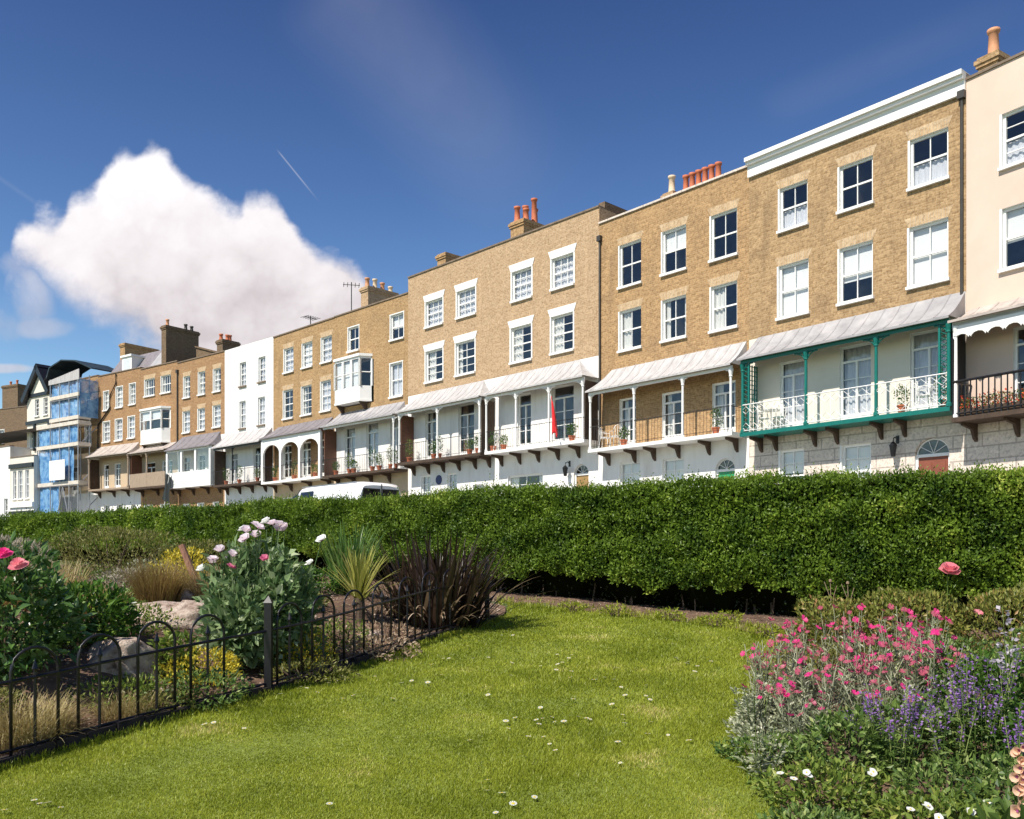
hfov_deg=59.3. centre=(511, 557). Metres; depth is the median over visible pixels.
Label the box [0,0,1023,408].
sky
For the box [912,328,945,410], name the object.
french window
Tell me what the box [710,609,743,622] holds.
weed
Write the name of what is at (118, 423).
window
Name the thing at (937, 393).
balcony chair
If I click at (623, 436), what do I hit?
potted plant
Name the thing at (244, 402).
window
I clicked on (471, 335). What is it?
window
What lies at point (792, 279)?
window
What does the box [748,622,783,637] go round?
weed
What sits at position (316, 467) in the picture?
potted plant
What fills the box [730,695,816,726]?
leafy plant
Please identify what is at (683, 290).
window
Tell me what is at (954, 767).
leafy plant
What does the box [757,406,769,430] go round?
balcony chair
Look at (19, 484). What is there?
window
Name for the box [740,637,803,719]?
rose campion
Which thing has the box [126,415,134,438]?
window
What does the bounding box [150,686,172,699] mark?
plant
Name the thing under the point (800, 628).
rose campion
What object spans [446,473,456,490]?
window
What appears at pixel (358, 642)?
cover plant
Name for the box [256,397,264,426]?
window
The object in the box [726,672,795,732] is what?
rose campion
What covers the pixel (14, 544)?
lavender bush
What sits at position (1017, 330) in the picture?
french window
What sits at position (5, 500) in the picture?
window
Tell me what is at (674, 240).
window
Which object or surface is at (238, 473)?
potted plant
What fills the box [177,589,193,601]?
boulder
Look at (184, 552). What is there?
leaning post
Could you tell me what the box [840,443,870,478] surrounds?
window
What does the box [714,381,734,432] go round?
french window
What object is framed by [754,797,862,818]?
leafy plant
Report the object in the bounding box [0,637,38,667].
cover plant
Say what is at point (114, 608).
leafy shrub
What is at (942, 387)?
potted plant
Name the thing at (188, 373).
window
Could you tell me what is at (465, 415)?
french window
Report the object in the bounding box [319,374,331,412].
window
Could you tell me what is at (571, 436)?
potted plant
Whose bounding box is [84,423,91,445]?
window
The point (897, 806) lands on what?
leafy plant
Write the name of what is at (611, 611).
weed
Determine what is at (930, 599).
bushy shrub
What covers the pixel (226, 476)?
potted plant
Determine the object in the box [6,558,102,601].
grass clump
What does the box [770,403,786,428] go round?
balcony chair
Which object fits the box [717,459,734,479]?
door
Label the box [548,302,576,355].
window
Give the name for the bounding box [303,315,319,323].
tv aerial
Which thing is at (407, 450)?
potted plant
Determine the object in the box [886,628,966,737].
rose campion
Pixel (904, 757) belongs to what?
catmint
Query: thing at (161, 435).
oriel window
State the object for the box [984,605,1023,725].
pale mallow
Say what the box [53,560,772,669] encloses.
ground
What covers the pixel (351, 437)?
french window
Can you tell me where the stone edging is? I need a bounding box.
[0,614,497,767]
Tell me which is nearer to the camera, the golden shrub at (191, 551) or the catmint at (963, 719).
the catmint at (963, 719)
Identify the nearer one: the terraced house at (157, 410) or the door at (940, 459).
the door at (940, 459)
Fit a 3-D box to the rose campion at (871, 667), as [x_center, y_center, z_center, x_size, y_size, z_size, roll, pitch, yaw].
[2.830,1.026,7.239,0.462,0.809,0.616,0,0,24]
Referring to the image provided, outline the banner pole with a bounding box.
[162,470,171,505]
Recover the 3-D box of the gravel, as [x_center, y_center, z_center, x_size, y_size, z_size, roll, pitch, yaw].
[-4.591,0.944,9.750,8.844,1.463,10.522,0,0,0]
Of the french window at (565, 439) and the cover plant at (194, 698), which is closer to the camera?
the cover plant at (194, 698)
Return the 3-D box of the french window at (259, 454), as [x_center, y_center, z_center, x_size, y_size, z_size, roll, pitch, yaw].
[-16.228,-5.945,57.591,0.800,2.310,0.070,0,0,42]
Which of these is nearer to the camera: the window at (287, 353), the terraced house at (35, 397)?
the window at (287, 353)
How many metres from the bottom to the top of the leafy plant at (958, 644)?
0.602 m
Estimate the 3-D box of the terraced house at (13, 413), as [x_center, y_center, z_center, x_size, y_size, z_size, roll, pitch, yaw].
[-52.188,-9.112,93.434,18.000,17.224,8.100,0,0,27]
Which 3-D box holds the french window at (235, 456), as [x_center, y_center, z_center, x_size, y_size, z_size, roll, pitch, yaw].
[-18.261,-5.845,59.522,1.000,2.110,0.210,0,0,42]
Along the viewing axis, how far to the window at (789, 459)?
30.69 m
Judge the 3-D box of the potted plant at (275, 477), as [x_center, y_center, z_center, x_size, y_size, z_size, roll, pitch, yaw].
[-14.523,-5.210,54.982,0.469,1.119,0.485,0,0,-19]
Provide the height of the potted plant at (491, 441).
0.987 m
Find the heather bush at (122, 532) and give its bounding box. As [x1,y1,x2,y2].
[36,524,184,578]
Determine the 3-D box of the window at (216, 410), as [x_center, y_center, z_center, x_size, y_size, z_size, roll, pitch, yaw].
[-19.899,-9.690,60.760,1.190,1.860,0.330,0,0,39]
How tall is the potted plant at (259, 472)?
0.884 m
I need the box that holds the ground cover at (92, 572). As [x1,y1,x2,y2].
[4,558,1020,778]
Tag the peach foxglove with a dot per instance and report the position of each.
(1010, 808)
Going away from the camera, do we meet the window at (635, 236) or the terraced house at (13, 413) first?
the window at (635, 236)
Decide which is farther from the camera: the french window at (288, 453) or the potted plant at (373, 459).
the french window at (288, 453)
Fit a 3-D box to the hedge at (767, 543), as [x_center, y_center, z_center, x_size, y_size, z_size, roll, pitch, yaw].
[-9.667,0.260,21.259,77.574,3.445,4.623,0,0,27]
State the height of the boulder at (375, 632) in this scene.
0.200 m
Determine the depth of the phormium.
11.72 m
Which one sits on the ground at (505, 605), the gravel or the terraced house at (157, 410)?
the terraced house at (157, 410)
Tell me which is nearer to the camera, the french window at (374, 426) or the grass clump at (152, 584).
the grass clump at (152, 584)
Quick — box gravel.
[0,580,500,725]
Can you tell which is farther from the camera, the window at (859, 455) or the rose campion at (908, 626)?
the window at (859, 455)
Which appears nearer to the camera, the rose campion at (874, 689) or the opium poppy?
the rose campion at (874, 689)
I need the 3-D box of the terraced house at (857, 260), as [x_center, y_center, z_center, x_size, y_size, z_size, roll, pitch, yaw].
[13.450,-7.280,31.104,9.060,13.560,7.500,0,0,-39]
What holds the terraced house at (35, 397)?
on the ground at (505, 605)
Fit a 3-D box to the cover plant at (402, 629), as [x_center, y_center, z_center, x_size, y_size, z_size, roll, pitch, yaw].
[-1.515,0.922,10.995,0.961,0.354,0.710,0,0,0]
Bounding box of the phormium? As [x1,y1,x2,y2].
[349,528,537,628]
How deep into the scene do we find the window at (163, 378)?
64.91 m
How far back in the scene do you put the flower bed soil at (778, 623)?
8.93 m
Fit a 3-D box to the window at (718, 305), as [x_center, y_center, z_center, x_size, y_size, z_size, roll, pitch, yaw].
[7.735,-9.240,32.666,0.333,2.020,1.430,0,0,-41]
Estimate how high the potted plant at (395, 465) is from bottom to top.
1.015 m
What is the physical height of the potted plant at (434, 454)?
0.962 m
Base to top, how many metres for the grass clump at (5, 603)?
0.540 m
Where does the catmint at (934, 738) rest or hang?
on the flower bed soil at (778, 623)
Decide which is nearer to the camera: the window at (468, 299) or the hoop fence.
the hoop fence
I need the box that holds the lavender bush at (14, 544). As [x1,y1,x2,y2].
[0,533,53,577]
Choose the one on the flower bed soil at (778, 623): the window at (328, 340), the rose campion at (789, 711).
the rose campion at (789, 711)
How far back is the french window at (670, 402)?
34.81 m
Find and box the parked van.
[292,481,400,500]
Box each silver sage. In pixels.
[730,670,773,732]
[730,726,787,778]
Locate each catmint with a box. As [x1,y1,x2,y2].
[840,682,934,786]
[924,694,982,786]
[930,642,1023,772]
[984,703,1023,807]
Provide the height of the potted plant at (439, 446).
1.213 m
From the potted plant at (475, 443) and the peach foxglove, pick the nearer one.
the peach foxglove
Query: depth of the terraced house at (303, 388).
54.00 m
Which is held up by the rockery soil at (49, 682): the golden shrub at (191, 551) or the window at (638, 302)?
the golden shrub at (191, 551)
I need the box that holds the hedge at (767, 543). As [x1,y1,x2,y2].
[0,459,1023,631]
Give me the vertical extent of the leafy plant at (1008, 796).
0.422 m
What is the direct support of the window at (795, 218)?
in the terraced house at (857, 260)
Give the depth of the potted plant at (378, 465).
47.53 m
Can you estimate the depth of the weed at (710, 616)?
12.06 m
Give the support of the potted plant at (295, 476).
on the terraced house at (303, 388)
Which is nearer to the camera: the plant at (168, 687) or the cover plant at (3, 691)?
the cover plant at (3, 691)
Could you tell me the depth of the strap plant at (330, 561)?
12.29 m
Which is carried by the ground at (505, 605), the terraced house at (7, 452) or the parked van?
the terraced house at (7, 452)
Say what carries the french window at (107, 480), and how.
in the terraced house at (118, 425)
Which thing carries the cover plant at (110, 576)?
on the rockery soil at (49, 682)
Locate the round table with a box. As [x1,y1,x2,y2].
[761,409,779,428]
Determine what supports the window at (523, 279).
in the terraced house at (546, 310)
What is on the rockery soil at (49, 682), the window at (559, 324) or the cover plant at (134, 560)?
the cover plant at (134, 560)
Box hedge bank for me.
[114,565,681,609]
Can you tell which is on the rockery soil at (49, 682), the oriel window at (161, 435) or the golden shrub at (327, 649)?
the golden shrub at (327, 649)
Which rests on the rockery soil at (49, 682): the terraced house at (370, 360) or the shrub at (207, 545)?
the shrub at (207, 545)
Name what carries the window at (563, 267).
in the terraced house at (546, 310)
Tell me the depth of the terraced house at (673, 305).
34.63 m
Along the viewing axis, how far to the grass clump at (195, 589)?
11.64 m
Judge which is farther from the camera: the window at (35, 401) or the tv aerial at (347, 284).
the window at (35, 401)
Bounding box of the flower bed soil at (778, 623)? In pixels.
[551,606,1023,818]
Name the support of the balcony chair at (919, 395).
on the terraced house at (857, 260)
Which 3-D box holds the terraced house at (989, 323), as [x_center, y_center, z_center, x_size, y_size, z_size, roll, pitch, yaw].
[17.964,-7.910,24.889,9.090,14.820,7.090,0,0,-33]
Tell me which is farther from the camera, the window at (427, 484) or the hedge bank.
the window at (427, 484)
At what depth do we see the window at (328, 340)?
52.27 m
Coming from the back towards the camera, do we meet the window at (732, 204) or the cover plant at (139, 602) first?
the window at (732, 204)
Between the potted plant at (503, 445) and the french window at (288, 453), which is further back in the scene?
the french window at (288, 453)
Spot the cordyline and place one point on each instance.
(359, 576)
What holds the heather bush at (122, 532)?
on the rockery soil at (49, 682)
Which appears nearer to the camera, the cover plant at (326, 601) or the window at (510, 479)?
the cover plant at (326, 601)
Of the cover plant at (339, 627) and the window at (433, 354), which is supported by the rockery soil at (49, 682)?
the cover plant at (339, 627)
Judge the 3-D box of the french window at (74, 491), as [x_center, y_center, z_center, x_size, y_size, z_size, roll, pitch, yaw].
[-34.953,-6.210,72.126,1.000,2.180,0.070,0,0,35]
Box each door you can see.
[575,465,588,488]
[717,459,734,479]
[916,438,948,475]
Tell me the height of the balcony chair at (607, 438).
0.915 m
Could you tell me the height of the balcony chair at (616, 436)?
0.915 m
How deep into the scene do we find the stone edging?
7.47 m
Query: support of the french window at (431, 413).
in the terraced house at (451, 338)
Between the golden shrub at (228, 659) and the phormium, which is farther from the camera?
the phormium
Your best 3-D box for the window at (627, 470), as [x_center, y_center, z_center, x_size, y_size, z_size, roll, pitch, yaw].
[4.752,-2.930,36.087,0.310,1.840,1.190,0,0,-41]
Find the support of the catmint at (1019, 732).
on the flower bed soil at (778, 623)
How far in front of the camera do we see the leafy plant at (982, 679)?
7.14 m
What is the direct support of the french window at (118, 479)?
in the terraced house at (118, 425)
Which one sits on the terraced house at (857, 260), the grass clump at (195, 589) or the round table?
the round table
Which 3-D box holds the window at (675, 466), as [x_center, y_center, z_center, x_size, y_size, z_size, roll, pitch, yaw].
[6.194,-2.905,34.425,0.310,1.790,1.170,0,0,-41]
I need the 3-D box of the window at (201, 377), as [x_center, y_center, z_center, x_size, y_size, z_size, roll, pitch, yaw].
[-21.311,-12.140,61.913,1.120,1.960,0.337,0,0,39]
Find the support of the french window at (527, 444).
in the terraced house at (546, 310)
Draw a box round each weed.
[557,599,588,612]
[597,601,630,616]
[655,607,687,620]
[699,614,732,626]
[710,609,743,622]
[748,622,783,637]
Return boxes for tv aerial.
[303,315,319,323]
[343,282,359,309]
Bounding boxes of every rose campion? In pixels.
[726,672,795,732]
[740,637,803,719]
[764,677,828,751]
[768,614,836,704]
[782,656,861,735]
[818,603,889,703]
[834,633,892,719]
[838,669,923,750]
[873,611,952,710]
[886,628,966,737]
[887,604,956,705]
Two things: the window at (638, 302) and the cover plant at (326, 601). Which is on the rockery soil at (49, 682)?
the cover plant at (326, 601)
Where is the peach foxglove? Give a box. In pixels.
[958,735,1023,818]
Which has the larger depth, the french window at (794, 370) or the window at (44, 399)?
the window at (44, 399)
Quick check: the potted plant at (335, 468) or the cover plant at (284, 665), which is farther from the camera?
the potted plant at (335, 468)
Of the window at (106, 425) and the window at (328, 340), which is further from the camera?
the window at (106, 425)
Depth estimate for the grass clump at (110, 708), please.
7.51 m
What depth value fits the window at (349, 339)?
50.62 m
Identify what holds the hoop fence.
on the rockery soil at (49, 682)
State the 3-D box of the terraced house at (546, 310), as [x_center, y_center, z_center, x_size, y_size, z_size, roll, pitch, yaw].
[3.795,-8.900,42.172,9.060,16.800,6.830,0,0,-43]
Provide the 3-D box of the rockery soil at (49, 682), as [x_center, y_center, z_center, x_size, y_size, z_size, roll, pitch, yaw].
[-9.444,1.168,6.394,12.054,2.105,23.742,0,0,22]
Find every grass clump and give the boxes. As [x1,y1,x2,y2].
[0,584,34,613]
[0,684,97,752]
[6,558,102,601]
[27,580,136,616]
[81,687,165,722]
[112,555,203,602]
[181,565,230,600]
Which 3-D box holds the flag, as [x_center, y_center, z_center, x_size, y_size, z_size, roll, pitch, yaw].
[1.788,-5.947,37.635,0.338,1.913,0.467,0,0,-9]
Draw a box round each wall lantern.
[563,461,570,475]
[889,435,898,456]
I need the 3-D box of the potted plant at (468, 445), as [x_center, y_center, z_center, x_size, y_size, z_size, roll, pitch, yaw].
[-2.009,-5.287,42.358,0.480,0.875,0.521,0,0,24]
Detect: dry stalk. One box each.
[824,579,836,621]
[841,581,853,597]
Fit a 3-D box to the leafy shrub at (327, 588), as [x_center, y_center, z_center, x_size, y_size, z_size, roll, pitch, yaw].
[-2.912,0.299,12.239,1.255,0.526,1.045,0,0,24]
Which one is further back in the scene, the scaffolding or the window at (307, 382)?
the scaffolding
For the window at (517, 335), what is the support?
in the terraced house at (546, 310)
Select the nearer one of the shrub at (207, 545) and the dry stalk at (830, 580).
the dry stalk at (830, 580)
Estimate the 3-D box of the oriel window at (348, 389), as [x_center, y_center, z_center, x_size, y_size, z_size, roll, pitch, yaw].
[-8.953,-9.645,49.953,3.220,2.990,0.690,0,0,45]
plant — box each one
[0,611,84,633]
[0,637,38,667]
[0,685,27,713]
[65,671,170,713]
[87,567,142,594]
[92,601,185,636]
[97,597,147,606]
[116,683,200,716]
[122,558,177,580]
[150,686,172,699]
[159,667,254,710]
[222,467,229,483]
[235,466,242,482]
[254,468,260,480]
[258,655,361,684]
[271,466,276,480]
[289,460,297,478]
[309,617,374,651]
[310,518,389,594]
[311,463,317,476]
[316,593,330,608]
[330,633,421,660]
[331,460,339,474]
[344,452,352,472]
[349,620,427,642]
[350,459,357,472]
[367,447,376,470]
[375,453,384,469]
[386,446,395,467]
[392,449,397,467]
[405,440,413,461]
[429,441,438,457]
[433,434,443,457]
[464,438,473,453]
[473,432,478,452]
[488,431,498,450]
[498,435,507,449]
[566,422,578,440]
[616,425,630,444]
[709,406,722,433]
[709,730,818,765]
[723,712,803,747]
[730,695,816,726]
[745,750,904,814]
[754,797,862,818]
[775,641,896,677]
[787,705,908,778]
[829,689,989,768]
[848,783,1011,818]
[861,629,1008,682]
[891,752,997,818]
[893,384,910,412]
[911,646,1023,736]
[933,363,946,406]
[942,750,1023,818]
[950,788,1019,818]
[956,626,1023,695]
[978,693,1023,788]
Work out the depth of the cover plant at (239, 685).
7.96 m
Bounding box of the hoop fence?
[0,560,489,755]
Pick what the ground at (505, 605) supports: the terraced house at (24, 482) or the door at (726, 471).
the terraced house at (24, 482)
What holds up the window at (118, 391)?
in the terraced house at (118, 425)
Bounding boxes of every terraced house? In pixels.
[0,380,26,447]
[0,431,38,515]
[8,428,76,514]
[20,363,55,454]
[54,375,98,512]
[85,343,160,510]
[127,319,199,511]
[164,334,240,507]
[211,337,272,505]
[259,317,334,501]
[320,277,407,495]
[395,244,494,496]
[482,198,626,490]
[585,161,748,488]
[736,68,969,479]
[947,26,1023,472]
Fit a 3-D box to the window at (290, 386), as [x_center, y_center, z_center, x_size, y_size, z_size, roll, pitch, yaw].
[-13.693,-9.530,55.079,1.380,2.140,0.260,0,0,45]
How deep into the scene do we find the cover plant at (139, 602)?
10.63 m
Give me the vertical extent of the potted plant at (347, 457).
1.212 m
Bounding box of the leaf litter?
[1,588,795,727]
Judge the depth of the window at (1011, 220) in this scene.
25.12 m
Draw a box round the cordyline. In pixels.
[319,542,396,622]
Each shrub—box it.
[29,577,142,648]
[146,625,200,681]
[148,546,209,588]
[154,538,239,575]
[159,645,241,688]
[273,628,339,672]
[292,565,347,594]
[789,593,893,656]
[852,562,983,658]
[919,581,1023,666]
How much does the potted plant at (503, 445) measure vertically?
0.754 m
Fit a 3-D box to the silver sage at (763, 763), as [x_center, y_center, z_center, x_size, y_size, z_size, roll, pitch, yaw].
[1.705,1.332,6.195,0.367,0.368,0.270,0,0,40]
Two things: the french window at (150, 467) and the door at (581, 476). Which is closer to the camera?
the door at (581, 476)
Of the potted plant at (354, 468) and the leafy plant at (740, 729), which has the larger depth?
the potted plant at (354, 468)
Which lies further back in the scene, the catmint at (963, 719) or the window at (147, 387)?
the window at (147, 387)
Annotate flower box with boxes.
[959,386,1023,416]
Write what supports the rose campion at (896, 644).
on the flower bed soil at (778, 623)
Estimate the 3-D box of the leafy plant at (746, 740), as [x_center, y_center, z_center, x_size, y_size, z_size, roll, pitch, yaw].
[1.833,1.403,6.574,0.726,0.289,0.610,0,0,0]
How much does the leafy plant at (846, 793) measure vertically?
0.364 m
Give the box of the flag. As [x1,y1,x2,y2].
[550,394,557,437]
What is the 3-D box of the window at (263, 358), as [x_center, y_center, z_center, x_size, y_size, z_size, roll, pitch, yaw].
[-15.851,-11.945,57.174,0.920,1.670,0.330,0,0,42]
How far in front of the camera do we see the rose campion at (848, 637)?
8.17 m
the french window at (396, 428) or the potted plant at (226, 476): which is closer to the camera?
the french window at (396, 428)
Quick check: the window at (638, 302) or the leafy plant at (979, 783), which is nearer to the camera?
the leafy plant at (979, 783)
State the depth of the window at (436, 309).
45.39 m
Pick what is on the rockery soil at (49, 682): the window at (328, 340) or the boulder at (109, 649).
the boulder at (109, 649)
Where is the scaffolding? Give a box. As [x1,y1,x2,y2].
[36,359,113,512]
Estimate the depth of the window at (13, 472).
73.81 m
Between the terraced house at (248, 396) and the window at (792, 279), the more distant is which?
the terraced house at (248, 396)
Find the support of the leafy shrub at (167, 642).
on the rockery soil at (49, 682)
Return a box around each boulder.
[87,637,160,680]
[127,600,204,629]
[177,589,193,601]
[358,629,380,641]
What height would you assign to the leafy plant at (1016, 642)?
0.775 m
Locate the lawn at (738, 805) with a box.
[0,606,780,818]
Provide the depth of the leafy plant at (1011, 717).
6.22 m
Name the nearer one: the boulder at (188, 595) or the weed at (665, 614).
the boulder at (188, 595)
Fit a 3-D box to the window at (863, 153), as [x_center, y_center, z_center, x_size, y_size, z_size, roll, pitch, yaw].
[10.984,-12.030,28.687,0.260,1.840,1.440,0,0,-39]
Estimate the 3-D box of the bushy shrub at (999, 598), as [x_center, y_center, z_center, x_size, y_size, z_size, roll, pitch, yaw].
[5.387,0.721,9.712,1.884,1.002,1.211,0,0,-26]
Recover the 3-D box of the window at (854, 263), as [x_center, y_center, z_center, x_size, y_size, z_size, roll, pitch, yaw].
[11.003,-9.215,28.702,0.310,2.170,1.440,0,0,-39]
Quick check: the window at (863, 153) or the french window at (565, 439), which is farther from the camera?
the french window at (565, 439)
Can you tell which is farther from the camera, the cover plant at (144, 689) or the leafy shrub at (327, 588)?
the leafy shrub at (327, 588)
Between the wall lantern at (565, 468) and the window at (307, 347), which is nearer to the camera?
the wall lantern at (565, 468)
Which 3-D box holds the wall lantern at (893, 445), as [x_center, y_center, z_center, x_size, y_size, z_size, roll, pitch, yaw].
[11.689,-3.410,27.467,0.393,0.680,0.260,0,0,-39]
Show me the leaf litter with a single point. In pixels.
(754, 618)
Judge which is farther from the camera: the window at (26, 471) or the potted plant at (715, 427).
the window at (26, 471)
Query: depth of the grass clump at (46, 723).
6.88 m
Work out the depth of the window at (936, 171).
26.95 m
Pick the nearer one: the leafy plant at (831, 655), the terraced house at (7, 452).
the leafy plant at (831, 655)
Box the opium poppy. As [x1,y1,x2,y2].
[192,517,329,668]
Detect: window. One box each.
[4,499,7,515]
[11,471,15,499]
[16,470,22,499]
[24,470,29,499]
[30,433,32,448]
[33,399,38,417]
[42,397,47,415]
[73,467,76,493]
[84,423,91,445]
[101,421,109,442]
[102,390,108,411]
[105,464,108,487]
[114,385,122,408]
[114,418,122,441]
[116,463,119,486]
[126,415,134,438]
[128,382,135,405]
[139,406,170,447]
[143,373,155,397]
[148,462,154,472]
[159,370,171,394]
[181,406,190,433]
[182,371,190,398]
[184,456,189,471]
[196,403,205,431]
[197,366,205,395]
[199,455,204,469]
[211,400,221,428]
[212,363,221,392]
[231,453,237,482]
[238,362,246,387]
[238,401,245,429]
[255,447,260,480]
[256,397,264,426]
[257,357,265,383]
[281,383,293,420]
[282,341,294,374]
[284,445,291,479]
[299,379,312,416]
[300,335,313,369]
[303,442,310,477]
[319,329,332,364]
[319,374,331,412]
[333,353,372,413]
[346,324,359,353]
[346,427,354,472]
[368,422,377,470]
[388,311,403,341]
[388,360,402,398]
[392,417,398,463]
[420,475,430,494]
[423,289,444,329]
[423,340,444,383]
[427,411,435,458]
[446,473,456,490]
[453,330,477,377]
[454,278,477,319]
[460,403,473,454]
[507,473,542,487]
[508,315,533,364]
[509,257,534,303]
[519,393,530,446]
[548,243,576,291]
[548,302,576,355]
[554,384,573,442]
[617,230,643,289]
[617,297,643,353]
[618,461,639,488]
[621,397,635,443]
[659,215,688,276]
[659,285,688,343]
[661,458,683,482]
[664,391,681,439]
[708,198,739,263]
[708,271,739,333]
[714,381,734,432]
[775,248,811,320]
[776,169,810,233]
[778,448,803,476]
[781,359,803,427]
[835,144,876,214]
[835,229,876,306]
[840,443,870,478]
[841,342,870,419]
[904,205,952,290]
[905,115,952,192]
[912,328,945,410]
[997,107,1023,171]
[997,203,1023,273]
[1015,327,1023,398]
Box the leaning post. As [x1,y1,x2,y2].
[178,544,200,586]
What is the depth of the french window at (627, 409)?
36.41 m
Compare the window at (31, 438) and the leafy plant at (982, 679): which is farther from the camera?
the window at (31, 438)
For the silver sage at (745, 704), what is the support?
on the flower bed soil at (778, 623)
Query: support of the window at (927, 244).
in the terraced house at (857, 260)
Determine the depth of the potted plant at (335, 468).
50.38 m
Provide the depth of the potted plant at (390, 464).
46.83 m
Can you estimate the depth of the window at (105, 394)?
69.57 m
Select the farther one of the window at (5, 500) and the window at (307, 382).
the window at (5, 500)
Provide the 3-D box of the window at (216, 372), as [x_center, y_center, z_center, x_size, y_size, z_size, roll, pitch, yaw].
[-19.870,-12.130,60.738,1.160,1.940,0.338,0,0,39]
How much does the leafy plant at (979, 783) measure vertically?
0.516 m
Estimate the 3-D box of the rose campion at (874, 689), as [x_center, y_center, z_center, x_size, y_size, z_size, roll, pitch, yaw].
[2.756,1.171,6.793,0.610,0.615,0.473,0,0,0]
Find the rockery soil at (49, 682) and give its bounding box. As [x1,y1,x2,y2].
[0,564,504,756]
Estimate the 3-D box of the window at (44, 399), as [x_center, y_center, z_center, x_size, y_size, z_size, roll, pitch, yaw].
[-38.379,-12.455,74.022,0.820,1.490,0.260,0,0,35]
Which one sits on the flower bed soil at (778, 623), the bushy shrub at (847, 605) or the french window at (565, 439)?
the bushy shrub at (847, 605)
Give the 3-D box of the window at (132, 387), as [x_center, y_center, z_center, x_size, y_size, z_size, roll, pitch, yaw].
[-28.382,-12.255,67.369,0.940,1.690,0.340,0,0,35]
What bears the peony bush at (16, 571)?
on the rockery soil at (49, 682)
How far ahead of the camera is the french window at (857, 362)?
28.84 m
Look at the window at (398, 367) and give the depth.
47.81 m
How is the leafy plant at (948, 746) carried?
on the flower bed soil at (778, 623)
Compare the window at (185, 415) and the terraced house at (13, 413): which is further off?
the terraced house at (13, 413)
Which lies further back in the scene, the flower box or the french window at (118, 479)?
the french window at (118, 479)
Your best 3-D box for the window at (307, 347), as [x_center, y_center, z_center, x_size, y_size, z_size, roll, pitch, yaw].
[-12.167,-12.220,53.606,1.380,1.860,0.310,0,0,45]
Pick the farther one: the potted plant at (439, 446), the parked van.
the potted plant at (439, 446)
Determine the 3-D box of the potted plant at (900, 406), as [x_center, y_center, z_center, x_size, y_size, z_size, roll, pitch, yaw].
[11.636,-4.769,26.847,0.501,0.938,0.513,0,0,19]
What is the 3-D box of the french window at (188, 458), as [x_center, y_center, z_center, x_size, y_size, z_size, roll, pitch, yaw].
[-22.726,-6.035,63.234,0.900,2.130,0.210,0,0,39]
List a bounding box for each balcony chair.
[493,432,503,450]
[599,427,610,445]
[609,425,620,446]
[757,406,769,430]
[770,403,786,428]
[916,381,931,409]
[932,377,946,404]
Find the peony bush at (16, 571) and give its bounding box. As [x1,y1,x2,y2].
[0,529,99,680]
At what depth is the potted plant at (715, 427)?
32.09 m
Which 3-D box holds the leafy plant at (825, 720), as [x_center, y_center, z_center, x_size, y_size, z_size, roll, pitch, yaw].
[2.332,1.299,6.345,0.810,0.560,0.708,0,0,0]
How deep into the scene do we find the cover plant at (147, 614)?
9.32 m
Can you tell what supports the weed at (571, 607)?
on the flower bed soil at (778, 623)
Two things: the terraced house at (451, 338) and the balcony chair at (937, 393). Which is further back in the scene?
the terraced house at (451, 338)
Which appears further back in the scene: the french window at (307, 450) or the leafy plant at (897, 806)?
the french window at (307, 450)
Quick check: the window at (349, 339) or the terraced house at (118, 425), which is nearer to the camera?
the window at (349, 339)
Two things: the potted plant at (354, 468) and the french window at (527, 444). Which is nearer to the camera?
the french window at (527, 444)
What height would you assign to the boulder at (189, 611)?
0.528 m
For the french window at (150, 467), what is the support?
in the terraced house at (157, 410)
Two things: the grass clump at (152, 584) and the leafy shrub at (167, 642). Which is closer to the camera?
the leafy shrub at (167, 642)
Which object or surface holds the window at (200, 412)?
in the terraced house at (200, 405)
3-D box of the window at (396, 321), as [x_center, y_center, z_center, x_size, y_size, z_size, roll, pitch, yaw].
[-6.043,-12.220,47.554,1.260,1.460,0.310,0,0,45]
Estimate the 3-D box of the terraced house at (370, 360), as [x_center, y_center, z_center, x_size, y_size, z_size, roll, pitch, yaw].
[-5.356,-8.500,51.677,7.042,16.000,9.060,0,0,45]
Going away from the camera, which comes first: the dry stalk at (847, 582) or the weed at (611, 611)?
the dry stalk at (847, 582)
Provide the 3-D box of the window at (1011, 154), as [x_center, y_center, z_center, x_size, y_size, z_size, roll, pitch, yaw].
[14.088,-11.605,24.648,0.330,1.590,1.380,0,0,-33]
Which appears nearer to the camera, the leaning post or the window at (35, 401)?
the leaning post
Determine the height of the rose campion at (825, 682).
0.640 m
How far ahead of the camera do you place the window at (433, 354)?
45.52 m
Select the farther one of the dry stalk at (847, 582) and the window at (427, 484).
the window at (427, 484)
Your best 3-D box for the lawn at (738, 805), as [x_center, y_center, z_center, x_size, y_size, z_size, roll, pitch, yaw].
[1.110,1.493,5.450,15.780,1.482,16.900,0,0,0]

